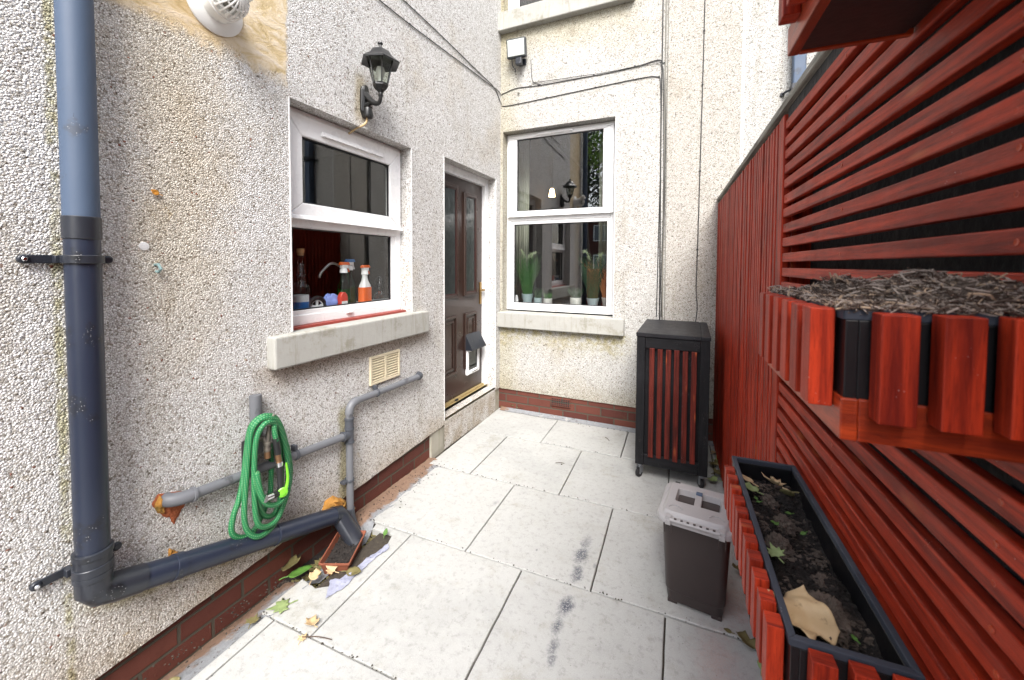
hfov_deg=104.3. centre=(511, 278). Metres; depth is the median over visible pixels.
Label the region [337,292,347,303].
red bottle
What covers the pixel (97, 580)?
soil pipe
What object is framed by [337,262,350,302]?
spray bottle
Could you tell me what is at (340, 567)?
drain trough
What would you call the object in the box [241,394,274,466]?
garden tap
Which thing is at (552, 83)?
cable
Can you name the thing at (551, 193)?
pendant lamp
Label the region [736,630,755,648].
fallen leaf
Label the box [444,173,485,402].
door
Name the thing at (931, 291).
dead roots
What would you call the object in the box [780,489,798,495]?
fallen leaf
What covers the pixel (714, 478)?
fallen leaf
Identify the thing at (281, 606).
fallen leaf
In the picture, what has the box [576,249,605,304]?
potted grass
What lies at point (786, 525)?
soil clod
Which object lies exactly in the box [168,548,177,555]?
expanding foam
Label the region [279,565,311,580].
fallen leaf
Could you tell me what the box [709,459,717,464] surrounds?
fallen leaf
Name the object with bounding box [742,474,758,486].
fallen leaf
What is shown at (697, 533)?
waste caddy
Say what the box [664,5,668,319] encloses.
cable
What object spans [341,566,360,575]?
fallen leaf
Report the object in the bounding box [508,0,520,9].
window
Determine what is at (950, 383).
wall planter
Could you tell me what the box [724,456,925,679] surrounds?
wall planter
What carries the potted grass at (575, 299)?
in the house
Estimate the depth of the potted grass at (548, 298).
3.82 m
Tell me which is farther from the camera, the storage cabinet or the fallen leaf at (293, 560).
the storage cabinet
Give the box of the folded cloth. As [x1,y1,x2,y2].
[320,293,337,305]
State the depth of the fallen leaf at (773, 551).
0.78 m
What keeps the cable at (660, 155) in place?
attached to the house
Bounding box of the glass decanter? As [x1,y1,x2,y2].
[293,248,310,308]
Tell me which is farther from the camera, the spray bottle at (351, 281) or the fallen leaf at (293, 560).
the spray bottle at (351, 281)
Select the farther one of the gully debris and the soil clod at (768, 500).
the gully debris
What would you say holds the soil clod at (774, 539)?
on the planter soil at (802, 566)
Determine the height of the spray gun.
0.249 m
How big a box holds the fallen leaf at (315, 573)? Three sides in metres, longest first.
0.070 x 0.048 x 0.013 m
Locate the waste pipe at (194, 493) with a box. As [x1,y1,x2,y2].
[161,371,422,528]
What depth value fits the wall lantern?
2.11 m
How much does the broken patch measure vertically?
0.132 m
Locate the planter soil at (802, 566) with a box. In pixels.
[743,476,882,659]
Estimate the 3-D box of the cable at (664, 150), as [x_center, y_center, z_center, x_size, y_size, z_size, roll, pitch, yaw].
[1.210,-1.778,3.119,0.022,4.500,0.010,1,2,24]
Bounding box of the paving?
[191,408,761,679]
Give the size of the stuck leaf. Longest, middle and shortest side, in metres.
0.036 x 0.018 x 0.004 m
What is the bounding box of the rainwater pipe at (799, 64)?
[780,54,806,96]
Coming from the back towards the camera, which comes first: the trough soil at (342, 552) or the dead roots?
the trough soil at (342, 552)
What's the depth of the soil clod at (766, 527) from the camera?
0.88 m
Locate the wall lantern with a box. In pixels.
[348,41,399,133]
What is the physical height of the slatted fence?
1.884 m
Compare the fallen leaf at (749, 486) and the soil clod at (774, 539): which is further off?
the fallen leaf at (749, 486)
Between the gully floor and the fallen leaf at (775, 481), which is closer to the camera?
the fallen leaf at (775, 481)
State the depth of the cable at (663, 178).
3.17 m
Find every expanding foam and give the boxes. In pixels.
[155,496,164,513]
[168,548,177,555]
[322,496,346,509]
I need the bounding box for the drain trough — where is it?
[318,530,365,574]
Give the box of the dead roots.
[768,267,1023,318]
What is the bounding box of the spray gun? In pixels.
[264,437,288,502]
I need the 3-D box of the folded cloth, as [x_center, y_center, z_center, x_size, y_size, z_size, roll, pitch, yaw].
[-1.001,0.124,2.191,0.061,0.089,0.107,2,3,40]
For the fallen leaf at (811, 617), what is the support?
on the planter soil at (802, 566)
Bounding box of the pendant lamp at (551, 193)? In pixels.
[549,137,554,196]
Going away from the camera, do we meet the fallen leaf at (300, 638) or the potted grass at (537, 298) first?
the fallen leaf at (300, 638)
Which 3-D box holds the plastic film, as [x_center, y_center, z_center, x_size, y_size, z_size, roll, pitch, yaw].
[-0.684,1.307,1.796,0.086,0.008,0.353,2,3,38]
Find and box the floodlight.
[506,36,526,72]
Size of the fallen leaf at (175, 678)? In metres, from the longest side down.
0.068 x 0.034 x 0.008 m
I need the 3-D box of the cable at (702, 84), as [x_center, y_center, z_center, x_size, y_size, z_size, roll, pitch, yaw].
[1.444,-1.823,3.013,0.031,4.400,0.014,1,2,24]
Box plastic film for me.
[326,544,388,597]
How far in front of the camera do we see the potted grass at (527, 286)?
3.90 m
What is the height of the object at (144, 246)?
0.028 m
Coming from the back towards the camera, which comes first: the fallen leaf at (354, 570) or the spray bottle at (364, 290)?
the spray bottle at (364, 290)
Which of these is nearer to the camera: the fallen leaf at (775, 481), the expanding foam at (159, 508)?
the fallen leaf at (775, 481)
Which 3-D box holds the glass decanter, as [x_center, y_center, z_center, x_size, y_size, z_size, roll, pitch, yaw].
[-1.066,0.008,2.011,0.086,0.318,0.086,1,2,24]
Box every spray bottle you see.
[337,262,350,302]
[344,259,355,302]
[358,265,371,301]
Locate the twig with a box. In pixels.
[302,636,331,639]
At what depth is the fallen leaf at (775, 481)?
1.01 m
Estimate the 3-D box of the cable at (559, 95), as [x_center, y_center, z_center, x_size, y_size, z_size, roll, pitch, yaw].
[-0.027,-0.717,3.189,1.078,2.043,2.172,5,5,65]
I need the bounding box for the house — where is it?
[0,0,816,679]
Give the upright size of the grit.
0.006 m
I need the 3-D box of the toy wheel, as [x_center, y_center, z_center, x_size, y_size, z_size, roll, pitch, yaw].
[-1.032,0.152,2.107,0.024,0.124,0.124,1,2,24]
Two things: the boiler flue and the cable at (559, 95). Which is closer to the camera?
the boiler flue
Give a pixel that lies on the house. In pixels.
(248, 156)
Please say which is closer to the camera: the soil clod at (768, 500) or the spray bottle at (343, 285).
the soil clod at (768, 500)
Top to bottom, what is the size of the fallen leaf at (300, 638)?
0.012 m
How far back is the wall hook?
1.33 m
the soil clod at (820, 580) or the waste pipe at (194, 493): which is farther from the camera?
the waste pipe at (194, 493)
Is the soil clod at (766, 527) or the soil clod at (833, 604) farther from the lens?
the soil clod at (766, 527)
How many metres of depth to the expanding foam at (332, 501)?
2.01 m
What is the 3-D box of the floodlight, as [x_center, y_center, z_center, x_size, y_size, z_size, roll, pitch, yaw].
[0.050,-2.001,3.570,0.180,0.259,0.120,1,2,20]
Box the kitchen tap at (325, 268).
[318,262,339,277]
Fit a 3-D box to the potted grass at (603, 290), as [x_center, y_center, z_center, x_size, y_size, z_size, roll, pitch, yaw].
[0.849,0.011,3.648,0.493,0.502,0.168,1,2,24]
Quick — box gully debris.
[291,532,375,587]
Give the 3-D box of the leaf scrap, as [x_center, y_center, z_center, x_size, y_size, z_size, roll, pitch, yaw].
[0.522,0.547,0.605,0.008,0.003,0.013,-1,2,-32]
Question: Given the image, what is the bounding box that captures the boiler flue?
[186,0,252,36]
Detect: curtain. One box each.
[515,140,529,300]
[598,130,606,277]
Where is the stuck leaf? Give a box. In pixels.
[151,190,162,195]
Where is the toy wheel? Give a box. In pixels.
[309,296,326,307]
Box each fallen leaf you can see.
[169,676,179,679]
[245,612,259,628]
[266,597,297,613]
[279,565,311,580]
[281,555,300,570]
[297,632,306,644]
[305,615,319,627]
[309,568,320,584]
[326,566,338,573]
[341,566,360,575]
[707,475,717,481]
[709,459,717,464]
[711,467,720,474]
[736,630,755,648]
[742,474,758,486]
[745,482,763,494]
[761,472,787,489]
[766,543,784,563]
[767,585,839,645]
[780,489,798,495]
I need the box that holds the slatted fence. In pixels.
[713,0,1023,679]
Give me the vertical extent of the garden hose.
0.502 m
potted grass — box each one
[515,249,541,301]
[533,288,543,302]
[544,293,552,302]
[567,287,585,304]
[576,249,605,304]
[584,253,605,305]
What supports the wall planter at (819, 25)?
attached to the slatted fence
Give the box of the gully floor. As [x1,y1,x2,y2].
[276,536,371,587]
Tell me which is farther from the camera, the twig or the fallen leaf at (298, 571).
the fallen leaf at (298, 571)
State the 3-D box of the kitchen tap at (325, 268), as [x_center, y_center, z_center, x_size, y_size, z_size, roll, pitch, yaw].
[-1.097,0.052,2.455,0.016,0.310,0.230,1,2,24]
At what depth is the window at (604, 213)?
3.59 m
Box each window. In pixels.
[290,107,402,325]
[507,121,614,314]
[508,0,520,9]
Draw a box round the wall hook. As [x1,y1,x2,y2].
[154,263,161,272]
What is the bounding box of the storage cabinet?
[635,319,710,487]
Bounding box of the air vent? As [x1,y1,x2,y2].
[369,349,399,385]
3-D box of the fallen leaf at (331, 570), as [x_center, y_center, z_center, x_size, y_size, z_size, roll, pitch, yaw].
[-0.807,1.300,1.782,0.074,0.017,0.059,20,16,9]
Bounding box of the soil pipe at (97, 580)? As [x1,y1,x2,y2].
[15,0,362,607]
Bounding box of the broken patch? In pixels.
[152,491,184,523]
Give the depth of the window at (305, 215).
2.17 m
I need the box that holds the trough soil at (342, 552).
[324,536,358,562]
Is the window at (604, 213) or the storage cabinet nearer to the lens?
the storage cabinet
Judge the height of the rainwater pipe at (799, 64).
5.000 m
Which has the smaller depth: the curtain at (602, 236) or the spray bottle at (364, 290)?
the spray bottle at (364, 290)
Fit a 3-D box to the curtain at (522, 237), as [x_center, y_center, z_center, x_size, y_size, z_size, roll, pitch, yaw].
[0.110,-0.643,4.122,0.156,1.750,0.038,1,2,24]
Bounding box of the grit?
[144,416,738,679]
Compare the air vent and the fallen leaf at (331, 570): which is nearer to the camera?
the fallen leaf at (331, 570)
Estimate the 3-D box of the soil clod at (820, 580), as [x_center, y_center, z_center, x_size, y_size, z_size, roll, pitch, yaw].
[0.567,0.561,0.723,0.041,0.030,0.061,0,2,4]
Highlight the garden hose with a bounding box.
[228,413,292,539]
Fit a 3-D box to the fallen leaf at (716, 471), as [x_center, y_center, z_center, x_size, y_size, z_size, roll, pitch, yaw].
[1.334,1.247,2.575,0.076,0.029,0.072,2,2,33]
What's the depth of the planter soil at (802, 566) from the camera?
0.79 m
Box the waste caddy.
[658,481,731,621]
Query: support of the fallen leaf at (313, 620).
on the paving
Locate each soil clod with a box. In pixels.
[758,521,770,531]
[760,494,780,510]
[764,531,796,560]
[773,513,797,536]
[808,589,853,649]
[809,572,833,589]
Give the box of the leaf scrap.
[851,634,860,643]
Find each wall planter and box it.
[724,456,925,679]
[758,291,1023,463]
[778,0,941,56]
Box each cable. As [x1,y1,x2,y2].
[379,0,665,314]
[403,0,660,316]
[534,62,663,316]
[659,0,663,319]
[662,0,666,319]
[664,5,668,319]
[695,0,704,321]

